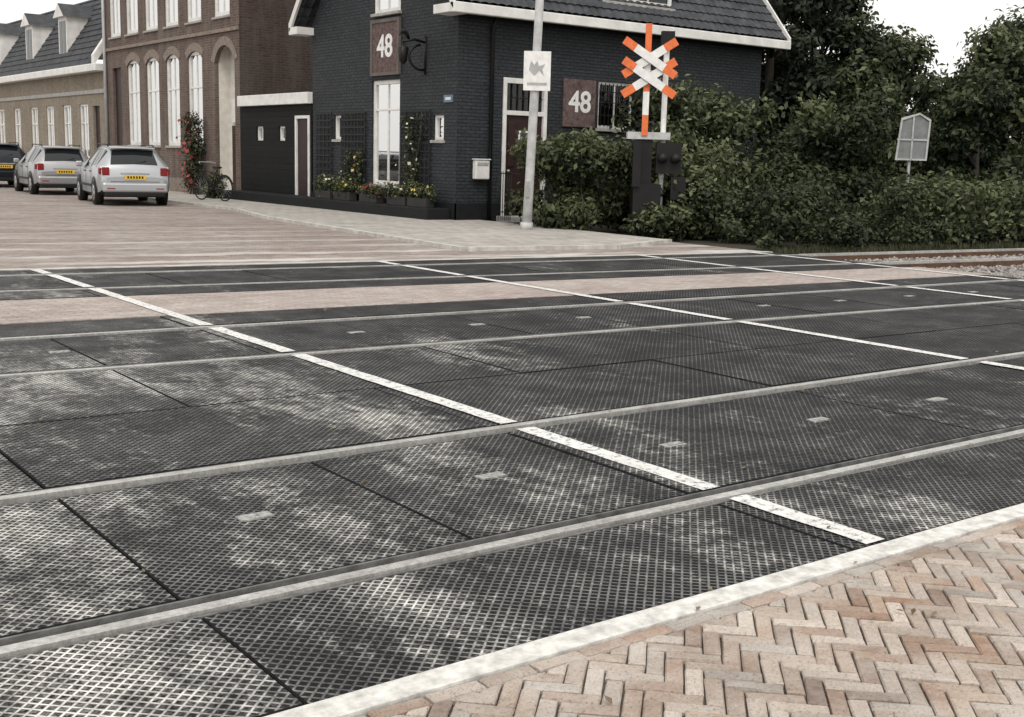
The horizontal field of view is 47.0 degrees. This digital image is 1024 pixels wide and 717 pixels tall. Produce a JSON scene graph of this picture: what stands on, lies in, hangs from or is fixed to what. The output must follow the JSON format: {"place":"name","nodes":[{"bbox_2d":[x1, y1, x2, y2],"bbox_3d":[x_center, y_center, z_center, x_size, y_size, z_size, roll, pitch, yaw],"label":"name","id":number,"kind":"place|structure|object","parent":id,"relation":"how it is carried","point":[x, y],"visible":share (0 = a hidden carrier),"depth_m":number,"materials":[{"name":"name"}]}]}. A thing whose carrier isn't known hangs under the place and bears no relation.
{"place":"outdoors","nodes":[
{"label":"outdoors","id":0,"kind":"place"},
{"bbox_2d":[0,181,671,250],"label":"sidewalk","id":1,"kind":"structure","parent":0,"point":[471,235],"depth_m":22.57,"materials":[{"name":"concrete"}]},
{"bbox_2d":[176,108,205,194],"bbox_3d":[-10.042,-6.400,36.969,0.902,2.877,1.560,-6,12,-36],"label":"rose bush","id":2,"kind":"object","parent":1,"relation":"on","point":[192,122],"visible":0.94,"depth_m":36.85,"materials":[{"name":"green plant"}]},
{"bbox_2d":[193,161,232,200],"bbox_3d":[-8.345,-4.944,32.852,1.756,1.074,0.584,9,12,37],"label":"bicycle","id":3,"kind":"object","parent":1,"relation":"on","point":[216,176],"visible":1,"depth_m":32.79,"materials":[{"name":"metal"}]},
{"bbox_2d":[203,169,228,198],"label":"shrub","id":4,"kind":"object","parent":1,"relation":"on","point":[212,194],"visible":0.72,"depth_m":34.28,"materials":[{"name":"green plant"}]},
{"bbox_2d":[223,190,449,219],"bbox_3d":[-4.928,-3.992,30.395,0.610,0.300,11.050,-6,12,-36],"label":"planter ledge","id":5,"kind":"object","parent":1,"relation":"on","point":[434,213],"visible":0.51,"depth_m":28.85,"materials":[{"name":"paint"}]},
{"bbox_2d":[311,171,339,198],"bbox_3d":[-4.757,-4.442,30.100,0.549,0.695,1.255,-6,12,-36],"label":"flower box","id":6,"kind":"object","parent":5,"relation":"on","point":[324,193],"visible":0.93,"depth_m":29.98,"materials":[{"name":"green plant"}]},
{"bbox_2d":[329,176,359,200],"bbox_3d":[-4.157,-4.238,29.308,0.453,0.590,1.194,-6,12,-36],"label":"flower box","id":7,"kind":"object","parent":5,"relation":"on","point":[344,186],"visible":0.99,"depth_m":29.14,"materials":[{"name":"green plant"}]},
{"bbox_2d":[337,149,366,200],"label":"climbing rose","id":8,"kind":"object","parent":5,"relation":"on","point":[357,171],"visible":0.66,"depth_m":29.22,"materials":[{"name":"green plant"}]},
{"bbox_2d":[356,182,386,202],"bbox_3d":[-3.370,-3.998,28.317,0.533,0.491,1.181,-6,12,-36],"label":"flower box","id":9,"kind":"object","parent":5,"relation":"on","point":[368,193],"visible":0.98,"depth_m":28.10,"materials":[{"name":"black plant"}]},
{"bbox_2d":[381,180,413,205],"bbox_3d":[-2.622,-3.863,27.248,0.468,0.622,1.197,-6,12,-36],"label":"flower box","id":10,"kind":"object","parent":5,"relation":"on","point":[397,196],"visible":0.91,"depth_m":27.22,"materials":[{"name":"green plant"}]},
{"bbox_2d":[393,112,426,196],"bbox_3d":[-2.358,-4.506,27.183,0.419,2.312,1.169,-6,12,-36],"label":"climbing rose","id":11,"kind":"object","parent":5,"relation":"on","point":[411,142],"visible":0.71,"depth_m":27.12,"materials":[{"name":"green plant"}]},
{"bbox_2d":[404,180,438,207],"bbox_3d":[-2.076,-3.717,26.547,0.468,0.599,1.218,-6,12,-36],"label":"flower box","id":12,"kind":"object","parent":5,"relation":"on","point":[415,199],"visible":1,"depth_m":26.41,"materials":[{"name":"green plant"}]},
{"bbox_2d":[312,192,629,220],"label":"plinth","id":13,"kind":"structure","parent":1,"relation":"on","point":[468,211],"depth_m":26.39,"materials":[{"name":"paint"}]},
{"bbox_2d":[312,6,458,202],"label":"street wall","id":14,"kind":"structure","parent":13,"relation":"on","point":[343,80],"depth_m":27.70,"materials":[{"name":"brick"}]},
{"bbox_2d":[315,113,331,190],"bbox_3d":[-4.905,-5.383,30.674,0.030,1.986,0.860,-6,12,-36],"label":"trellis","id":15,"kind":"object","parent":14,"relation":"attached to","point":[323,148],"visible":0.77,"depth_m":30.66,"materials":[{"name":"black paint"}]},
{"bbox_2d":[340,112,365,191],"bbox_3d":[-3.981,-5.152,29.458,0.030,1.986,1.230,-6,12,-36],"label":"trellis","id":16,"kind":"object","parent":14,"relation":"attached to","point":[354,134],"visible":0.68,"depth_m":29.36,"materials":[{"name":"black paint"}]},
{"bbox_2d":[289,2,464,36],"bbox_3d":[-3.358,-7.986,27.893,0.496,0.190,7.610,-6,12,-36],"label":"barge return","id":17,"kind":"object","parent":14,"relation":"attached to","point":[442,9],"visible":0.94,"depth_m":25.37,"materials":[{"name":"white paint"}]},
{"bbox_2d":[313,0,457,24],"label":"gable","id":18,"kind":"structure","parent":14,"relation":"on","point":[328,11],"depth_m":29.06,"materials":[{"name":"paint"}]},
{"bbox_2d":[370,16,400,75],"bbox_3d":[-2.998,-7.364,27.853,0.066,1.300,1.310,-6,12,-36],"label":"number board frame","id":19,"kind":"object","parent":14,"relation":"attached to","point":[398,69],"visible":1,"depth_m":27.76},
{"bbox_2d":[377,34,391,56],"bbox_3d":[-3.014,-7.392,27.839,0.008,0.533,0.718,-6,12,-36],"label":"number","id":20,"kind":"object","parent":19,"relation":"attached to","point":[381,47],"visible":1,"depth_m":27.79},
{"bbox_2d":[373,21,396,72],"bbox_3d":[-2.990,-7.365,27.859,0.046,1.140,1.150,-6,12,-36],"label":"number board","id":21,"kind":"object","parent":19,"relation":"in","point":[384,63],"visible":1,"depth_m":27.84,"materials":[{"name":"wood"}]},
{"bbox_2d":[373,79,399,185],"bbox_3d":[-2.967,-5.417,28.279,0.070,2.480,1.300,-6,12,-36],"label":"window frame","id":22,"kind":"object","parent":14,"relation":"attached to","point":[384,82],"visible":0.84,"depth_m":28.50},
{"bbox_2d":[377,84,399,181],"bbox_3d":[-2.958,-5.417,28.285,0.001,2.280,1.100,-6,12,-36],"label":"window glass","id":23,"kind":"object","parent":22,"relation":"in","point":[382,116],"visible":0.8,"depth_m":28.31,"materials":[{"name":"glass"}]},
{"bbox_2d":[397,30,426,74],"bbox_3d":[-2.224,-6.848,26.348,0.723,0.928,0.260,-6,12,-36],"label":"wall lantern","id":24,"kind":"object","parent":14,"relation":"attached to","point":[403,50],"depth_m":26.23,"materials":[{"name":"black paint"}]},
{"bbox_2d":[400,110,430,195],"bbox_3d":[-2.241,-4.691,27.171,0.030,2.036,1.270,-6,12,-36],"label":"trellis","id":25,"kind":"object","parent":14,"relation":"attached to","point":[417,143],"visible":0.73,"depth_m":27.03,"materials":[{"name":"black paint"}]},
{"bbox_2d":[450,1,790,49],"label":"eave fascia","id":26,"kind":"structure","parent":14,"relation":"attached to","point":[525,14],"depth_m":27.25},
{"bbox_2d":[458,14,762,49],"bbox_3d":[2.746,-7.860,28.252,9.720,0.160,0.036,-6,12,-36],"label":"frieze","id":27,"kind":"object","parent":26,"relation":"attached to","point":[529,22],"visible":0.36,"depth_m":27.76,"materials":[{"name":"paint"}]},
{"bbox_2d":[468,14,772,48],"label":"eave soffit","id":28,"kind":"structure","parent":26,"relation":"attached to","point":[618,31],"depth_m":27.90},
{"bbox_2d":[763,0,790,40],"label":"barge","id":29,"kind":"object","parent":26,"relation":"attached to","point":[777,19],"visible":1,"depth_m":31.25,"materials":[{"name":"white paint"}]},
{"bbox_2d":[660,24,761,37],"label":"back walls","id":30,"kind":"structure","parent":13,"relation":"on","point":[711,30],"depth_m":32.54,"materials":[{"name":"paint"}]},
{"bbox_2d":[294,0,534,26],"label":"roof","id":31,"kind":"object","parent":30,"relation":"on","point":[306,13],"visible":0.07,"depth_m":30.85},
{"bbox_2d":[520,0,543,229],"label":"street pole","id":32,"kind":"object","parent":1,"relation":"on","point":[526,223],"visible":0.77,"depth_m":22.95,"materials":[{"name":"metal"}]},
{"bbox_2d":[523,51,550,90],"bbox_3d":[0.484,-5.539,22.682,0.520,0.740,0.025,1,10,0],"label":"road sign","id":33,"kind":"object","parent":32,"relation":"attached to","point":[537,70],"visible":1,"depth_m":22.67,"materials":[{"name":"metal"}]},
{"bbox_2d":[456,16,761,215],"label":"track wall","id":34,"kind":"structure","parent":1,"relation":"on","point":[596,56],"depth_m":27.21,"materials":[{"name":"brick"}]},
{"bbox_2d":[472,159,490,178],"bbox_3d":[-0.683,-4.220,26.226,0.420,0.450,0.156,-6,12,-36],"label":"mailbox","id":35,"kind":"object","parent":34,"relation":"attached to","point":[480,168],"visible":1,"depth_m":26.15,"materials":[{"name":"white paint"}]},
{"bbox_2d":[487,17,498,219],"bbox_3d":[-0.426,-5.314,26.186,0.090,4.453,0.215,-6,12,-36],"label":"downspout","id":36,"kind":"object","parent":34,"relation":"attached to","point":[492,61],"visible":0.85,"depth_m":26.19,"materials":[{"name":"black paint"}]},
{"bbox_2d":[507,83,540,111],"bbox_3d":[-0.014,-6.031,27.185,1.200,0.750,0.770,-6,12,-36],"label":"transom window","id":37,"kind":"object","parent":34,"relation":"attached to","point":[520,102],"visible":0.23,"depth_m":27.70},
{"bbox_2d":[501,77,547,215],"bbox_3d":[0.251,-4.821,27.007,1.260,3.100,0.130,-6,12,-36],"label":"door frame","id":38,"kind":"object","parent":34,"relation":"attached to","point":[544,101],"visible":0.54,"depth_m":26.69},
{"bbox_2d":[497,171,511,219],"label":"iron gate","id":39,"kind":"structure","parent":38,"relation":"attached to","point":[503,173],"depth_m":26.29,"materials":[{"name":"metal"}]},
{"bbox_2d":[505,115,541,215],"bbox_3d":[0.223,-4.422,27.100,1.060,2.280,0.050,-6,12,-36],"label":"door","id":40,"kind":"structure","parent":38,"relation":"in","point":[521,122],"depth_m":26.93,"materials":[{"name":"brown paint"}]},
{"bbox_2d":[507,122,538,208],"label":"door panels","id":41,"kind":"object","parent":40,"relation":"attached to","point":[513,179],"visible":0.38,"depth_m":26.90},
{"bbox_2d":[562,78,595,127],"bbox_3d":[1.582,-6.003,27.715,0.980,1.100,0.046,-6,12,-36],"label":"number board","id":42,"kind":"object","parent":34,"relation":"attached to","point":[571,117],"visible":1,"depth_m":27.66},
{"bbox_2d":[568,91,590,112],"bbox_3d":[1.594,-6.035,27.681,0.678,0.503,0.008,-6,12,-36],"label":"number","id":43,"kind":"object","parent":42,"relation":"attached to","point":[574,101],"visible":1,"depth_m":27.71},
{"bbox_2d":[598,85,627,126],"bbox_3d":[2.205,-6.130,28.853,1.750,1.600,0.770,-6,12,-36],"label":"barred window room","id":44,"kind":"object","parent":34,"relation":"attached to","point":[610,104],"visible":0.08,"depth_m":29.46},
{"bbox_2d":[597,81,631,128],"bbox_3d":[2.464,-6.115,28.506,1.150,1.100,0.070,-6,12,-36],"label":"barred window frame","id":45,"kind":"object","parent":34,"relation":"attached to","point":[630,99],"visible":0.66,"depth_m":28.46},
{"bbox_2d":[599,83,632,126],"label":"window bars","id":46,"kind":"object","parent":45,"relation":"attached to","point":[608,102],"depth_m":28.33,"materials":[{"name":"black paint"}]},
{"bbox_2d":[0,182,754,268],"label":"brick street","id":47,"kind":"structure","parent":0,"point":[49,228],"depth_m":19.49,"materials":[{"name":"brick"}]},
{"bbox_2d":[0,142,27,186],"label":"parked car","id":48,"kind":"object","parent":47,"relation":"on","point":[9,152],"visible":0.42,"depth_m":40.16,"materials":[{"name":"paint"}]},
{"bbox_2d":[13,144,91,194],"bbox_3d":[-14.366,-5.918,36.762,2.056,1.528,4.186,-4,11,-31],"label":"parked car","id":49,"kind":"object","parent":47,"relation":"on","point":[37,168],"visible":0.77,"depth_m":35.13,"materials":[{"name":"paint"}]},
{"bbox_2d":[0,71,105,155],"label":"front wall","id":50,"kind":"structure","parent":47,"relation":"on","point":[83,82],"depth_m":49.22,"materials":[{"name":"beige brick"}]},
{"bbox_2d":[0,0,101,76],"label":"slate roof","id":51,"kind":"structure","parent":50,"relation":"on","point":[47,56],"depth_m":49.77,"materials":[{"name":"stone"}]},
{"bbox_2d":[0,34,19,64],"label":"dormer","id":52,"kind":"object","parent":51,"relation":"attached to","point":[7,42],"visible":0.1,"depth_m":56.46,"materials":[{"name":"white paint"}]},
{"bbox_2d":[0,23,23,34],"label":"dormer gablet","id":53,"kind":"object","parent":52,"relation":"on","point":[12,29],"visible":0.43,"depth_m":56.67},
{"bbox_2d":[25,25,53,59],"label":"dormer","id":54,"kind":"object","parent":51,"relation":"attached to","point":[40,34],"visible":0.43,"depth_m":52.07,"materials":[{"name":"white paint"}]},
{"bbox_2d":[20,13,56,26],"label":"dormer gablet","id":55,"kind":"object","parent":54,"relation":"on","point":[28,19],"visible":0.55,"depth_m":52.16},
{"bbox_2d":[58,16,102,59],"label":"dormer","id":56,"kind":"object","parent":51,"relation":"attached to","point":[74,26],"visible":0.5,"depth_m":48.14,"materials":[{"name":"white paint"}]},
{"bbox_2d":[59,20,65,52],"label":"dormer pane","id":57,"kind":"object","parent":56,"relation":"in","point":[63,39],"visible":1,"depth_m":48.43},
{"bbox_2d":[53,3,93,18],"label":"dormer gablet","id":58,"kind":"object","parent":56,"relation":"on","point":[70,10],"visible":0.55,"depth_m":48.24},
{"bbox_2d":[0,63,102,83],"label":"gutter","id":59,"kind":"object","parent":50,"relation":"attached to","point":[80,69],"visible":1,"depth_m":47.90,"materials":[{"name":"white paint"}]},
{"bbox_2d":[0,89,103,101],"bbox_3d":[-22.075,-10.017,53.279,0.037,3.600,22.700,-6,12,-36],"label":"band","id":60,"kind":"object","parent":50,"relation":"attached to","point":[96,91],"visible":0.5,"depth_m":48.94,"materials":[{"name":"paint"}]},
{"bbox_2d":[66,107,71,146],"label":"window glass","id":61,"kind":"object","parent":50,"relation":"in","point":[67,126],"visible":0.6,"depth_m":48.27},
{"bbox_2d":[82,106,89,155],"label":"window glass","id":62,"kind":"object","parent":50,"relation":"in","point":[84,129],"visible":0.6,"depth_m":46.54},
{"bbox_2d":[95,106,100,147],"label":"side door","id":63,"kind":"structure","parent":50,"relation":"attached to","point":[98,135],"depth_m":45.32,"materials":[{"name":"brown paint"}]},
{"bbox_2d":[76,143,169,204],"bbox_3d":[-10.457,-4.936,31.466,2.120,1.576,4.316,-4,11,-28],"label":"parked car","id":64,"kind":"object","parent":47,"relation":"on","point":[141,173],"visible":0.98,"depth_m":29.78,"materials":[{"name":"paint"}]},
{"bbox_2d":[101,0,312,195],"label":"brick townhouse","id":65,"kind":"structure","parent":47,"relation":"on","point":[167,64],"depth_m":37.29,"materials":[{"name":"brown brick"}]},
{"bbox_2d":[112,0,120,33],"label":"window glass","id":66,"kind":"structure","parent":65,"relation":"in","point":[113,1],"depth_m":42.77,"materials":[{"name":"white"}]},
{"bbox_2d":[115,68,122,145],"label":"side door","id":67,"kind":"structure","parent":65,"relation":"in","point":[118,70],"depth_m":43.28,"materials":[{"name":"brown paint"}]},
{"bbox_2d":[129,0,137,30],"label":"window glass","id":68,"kind":"structure","parent":65,"relation":"in","point":[131,24],"depth_m":41.37,"materials":[{"name":"white"}]},
{"bbox_2d":[128,60,140,144],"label":"window frame","id":69,"kind":"structure","parent":65,"relation":"in","point":[133,62],"depth_m":42.04,"materials":[{"name":"white paint"}]},
{"bbox_2d":[131,63,140,141],"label":"window glass","id":70,"kind":"structure","parent":65,"relation":"in","point":[133,97],"depth_m":41.84,"materials":[{"name":"white"}]},
{"bbox_2d":[148,0,157,26],"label":"window glass","id":71,"kind":"structure","parent":65,"relation":"in","point":[150,10],"depth_m":39.90,"materials":[{"name":"white"}]},
{"bbox_2d":[147,57,160,145],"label":"window frame","id":72,"kind":"structure","parent":65,"relation":"in","point":[152,59],"depth_m":40.54,"materials":[{"name":"white paint"}]},
{"bbox_2d":[150,61,159,141],"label":"window glass","id":73,"kind":"structure","parent":65,"relation":"in","point":[152,94],"depth_m":40.35,"materials":[{"name":"white"}]},
{"bbox_2d":[168,0,177,22],"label":"window glass","id":74,"kind":"structure","parent":65,"relation":"in","point":[170,2],"depth_m":38.46,"materials":[{"name":"white"}]},
{"bbox_2d":[167,55,180,145],"bbox_3d":[-11.103,-8.512,38.847,0.070,2.950,1.200,-6,12,-36],"label":"window frame","id":75,"kind":"structure","parent":65,"relation":"in","point":[176,143],"depth_m":39.09,"materials":[{"name":"white paint"}]},
{"bbox_2d":[169,58,180,141],"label":"window glass","id":76,"kind":"structure","parent":65,"relation":"in","point":[171,61],"depth_m":38.91,"materials":[{"name":"white"}]},
{"bbox_2d":[190,0,200,17],"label":"window glass","id":77,"kind":"structure","parent":65,"relation":"in","point":[192,2],"depth_m":36.99,"materials":[{"name":"white"}]},
{"bbox_2d":[189,51,202,145],"bbox_3d":[-9.967,-8.227,37.351,0.070,2.950,1.200,-6,12,-36],"label":"window frame","id":78,"kind":"structure","parent":65,"relation":"in","point":[196,53],"depth_m":37.54,"materials":[{"name":"white paint"}]},
{"bbox_2d":[191,55,202,142],"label":"window glass","id":79,"kind":"structure","parent":65,"relation":"in","point":[194,69],"depth_m":37.32,"materials":[{"name":"white"}]},
{"bbox_2d":[232,126,235,189],"bbox_3d":[-8.361,-6.093,36.087,0.060,2.050,0.850,-6,12,-36],"label":"porch door","id":80,"kind":"structure","parent":65,"relation":"in","point":[233,127],"depth_m":36.29,"materials":[{"name":"brown paint"}]},
{"bbox_2d":[237,92,312,195],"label":"black shed","id":81,"kind":"structure","parent":47,"relation":"on","point":[276,135],"depth_m":32.82,"materials":[{"name":"black painted wood"},{"name":"white painted wood"},{"name":"brown paint"}]},
{"bbox_2d":[298,118,307,195],"bbox_3d":[-5.597,-5.325,31.742,0.050,2.240,0.670,-6,12,-36],"label":"door","id":82,"kind":"structure","parent":81,"relation":"in","point":[302,123],"depth_m":31.74,"materials":[{"name":"brown paint"}]},
{"bbox_2d":[0,0,1023,137],"label":"sky","id":83,"kind":"structure","parent":0,"point":[947,21],"materials":[{"name":"white"}]},
{"bbox_2d":[470,0,786,38],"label":"roof tiles","id":84,"kind":"object","parent":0,"point":[753,17],"visible":1,"depth_m":29.26,"materials":[{"name":"tile"}]},
{"bbox_2d":[569,0,677,24],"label":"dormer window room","id":85,"kind":"object","parent":84,"relation":"on","point":[621,19],"visible":0.2,"depth_m":28.84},
{"bbox_2d":[602,0,675,10],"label":"dormer window sill","id":86,"kind":"structure","parent":85,"relation":"attached to","point":[636,5],"depth_m":28.23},
{"bbox_2d":[360,519,1023,716],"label":"brick pavement","id":87,"kind":"structure","parent":0,"point":[827,647],"depth_m":3.52,"materials":[{"name":"brick"}]},
{"bbox_2d":[575,222,1022,253],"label":"verge soil","id":88,"kind":"structure","parent":0,"point":[735,244],"depth_m":23.63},
{"bbox_2d":[504,126,632,230],"bbox_3d":[1.248,-3.682,24.544,2.666,2.280,2.470,-6,12,-36],"label":"shrub","id":89,"kind":"object","parent":88,"relation":"on","point":[567,166],"visible":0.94,"depth_m":24.00,"materials":[{"name":"green plant"}]},
{"bbox_2d":[620,23,685,231],"bbox_3d":[2.805,-4.528,23.415,1.401,4.100,0.602,1,10,0],"label":"level crossing signal","id":90,"kind":"object","parent":88,"relation":"on","point":[667,161],"visible":0.95,"depth_m":23.30,"materials":[{"name":"metal"}]},
{"bbox_2d":[619,194,719,240],"bbox_3d":[3.238,-2.821,23.633,2.047,0.994,1.466,-6,12,-36],"label":"shrub","id":91,"kind":"object","parent":88,"relation":"on","point":[665,222],"visible":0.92,"depth_m":23.23,"materials":[{"name":"green plant"}]},
{"bbox_2d":[589,124,766,239],"bbox_3d":[3.415,-3.732,24.918,3.064,2.384,3.934,-6,12,-36],"label":"shrub","id":92,"kind":"object","parent":88,"relation":"on","point":[700,175],"visible":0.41,"depth_m":24.30,"materials":[{"name":"green plant"}]},
{"bbox_2d":[594,73,788,211],"bbox_3d":[4.194,-4.733,27.203,4.469,3.609,3.405,-4,11,-28],"label":"shrub","id":93,"kind":"object","parent":88,"relation":"on","point":[715,116],"visible":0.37,"depth_m":26.71,"materials":[{"name":"green plant"}]},
{"bbox_2d":[700,91,900,221],"bbox_3d":[7.035,-4.666,28.258,4.899,3.297,4.794,-6,12,-36],"label":"shrub","id":94,"kind":"object","parent":88,"relation":"on","point":[795,160],"visible":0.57,"depth_m":27.56,"materials":[{"name":"green plant"}]},
{"bbox_2d":[755,0,851,178],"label":"conifer tree","id":95,"kind":"object","parent":88,"relation":"on","point":[783,83],"visible":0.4,"depth_m":33.28,"materials":[{"name":"green plant"}]},
{"bbox_2d":[679,175,934,248],"bbox_3d":[6.076,-3.037,24.066,5.228,1.421,3.907,-6,12,-36],"label":"shrub","id":96,"kind":"object","parent":88,"relation":"on","point":[787,207],"visible":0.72,"depth_m":23.09,"materials":[{"name":"green plant"}]},
{"bbox_2d":[758,0,878,130],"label":"conifer tree","id":97,"kind":"object","parent":88,"relation":"on","point":[826,33],"visible":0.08,"depth_m":34.41,"materials":[{"name":"green plant"}]},
{"bbox_2d":[778,48,922,204],"bbox_3d":[9.022,-5.685,30.741,3.932,4.645,3.881,-1,10,-15],"label":"tree","id":98,"kind":"object","parent":88,"relation":"on","point":[865,78],"visible":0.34,"depth_m":30.16,"materials":[{"name":"green plant"}]},
{"bbox_2d":[774,2,934,177],"bbox_3d":[10.273,-7.125,34.552,4.995,6.272,5.237,-6,12,-36],"label":"tree","id":99,"kind":"object","parent":88,"relation":"on","point":[865,38],"visible":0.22,"depth_m":33.81,"materials":[{"name":"green plant"}]},
{"bbox_2d":[721,212,1023,250],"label":"shrub","id":100,"kind":"object","parent":88,"relation":"on","point":[901,232],"visible":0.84,"depth_m":22.71,"materials":[{"name":"green plant"}]},
{"bbox_2d":[748,239,1023,254],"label":"grass verge","id":101,"kind":"object","parent":88,"relation":"on","point":[888,248],"depth_m":21.72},
{"bbox_2d":[895,113,930,187],"bbox_3d":[8.814,-4.047,26.135,0.730,2.750,0.146,1,10,0],"label":"trackside sign","id":102,"kind":"object","parent":88,"relation":"on","point":[913,138],"visible":0.88,"depth_m":25.95,"materials":[{"name":"metal"}]},
{"bbox_2d":[879,23,951,181],"bbox_3d":[12.492,-7.804,38.512,4.060,6.409,5.546,-6,12,-36],"label":"tree","id":103,"kind":"object","parent":88,"relation":"on","point":[922,88],"visible":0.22,"depth_m":37.39,"materials":[{"name":"green plant"}]},
{"bbox_2d":[853,169,1023,246],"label":"shrub","id":104,"kind":"object","parent":88,"relation":"on","point":[944,199],"visible":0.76,"depth_m":24.35,"materials":[{"name":"green plant"}]},
{"bbox_2d":[917,59,1022,205],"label":"tree","id":105,"kind":"object","parent":88,"relation":"on","point":[974,99],"visible":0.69,"depth_m":29.25,"materials":[{"name":"green plant"}]},
{"bbox_2d":[925,20,1023,179],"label":"tree","id":106,"kind":"object","parent":88,"relation":"on","point":[998,48],"visible":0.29,"depth_m":30.66,"materials":[{"name":"green plant"}]},
{"bbox_2d":[947,4,1023,150],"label":"tree","id":107,"kind":"object","parent":88,"relation":"on","point":[1012,26],"visible":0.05,"depth_m":37.69,"materials":[{"name":"green plant"}]},
{"bbox_2d":[966,135,1023,233],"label":"shrub","id":108,"kind":"object","parent":88,"relation":"on","point":[1017,161],"visible":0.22,"depth_m":27.33,"materials":[{"name":"green plant"}]},
{"label":"ground","id":109,"kind":"structure","parent":0,"visible":0},
{"bbox_2d":[0,248,1023,716],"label":"level crossing","id":110,"kind":"object","parent":109,"relation":"on","point":[292,562],"visible":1,"depth_m":5.82,"materials":[{"name":"rubber"}]},
{"bbox_2d":[6,282,997,704],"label":"fallen leaves","id":111,"kind":"object","parent":110,"relation":"on","point":[610,410],"visible":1,"depth_m":5.26,"materials":[{"name":"brown plant"}]},
{"bbox_2d":[754,74,997,187],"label":"distant tree row","id":112,"kind":"object","parent":109,"relation":"on","point":[910,106],"depth_m":44.38,"materials":[{"name":"green plant"}]},
{"label":"ballast bed","id":113,"kind":"object","parent":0,"visible":0},
{"bbox_2d":[845,254,1023,277],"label":"ballast stones","id":114,"kind":"object","parent":113,"relation":"on","point":[1013,271],"visible":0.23,"depth_m":19.18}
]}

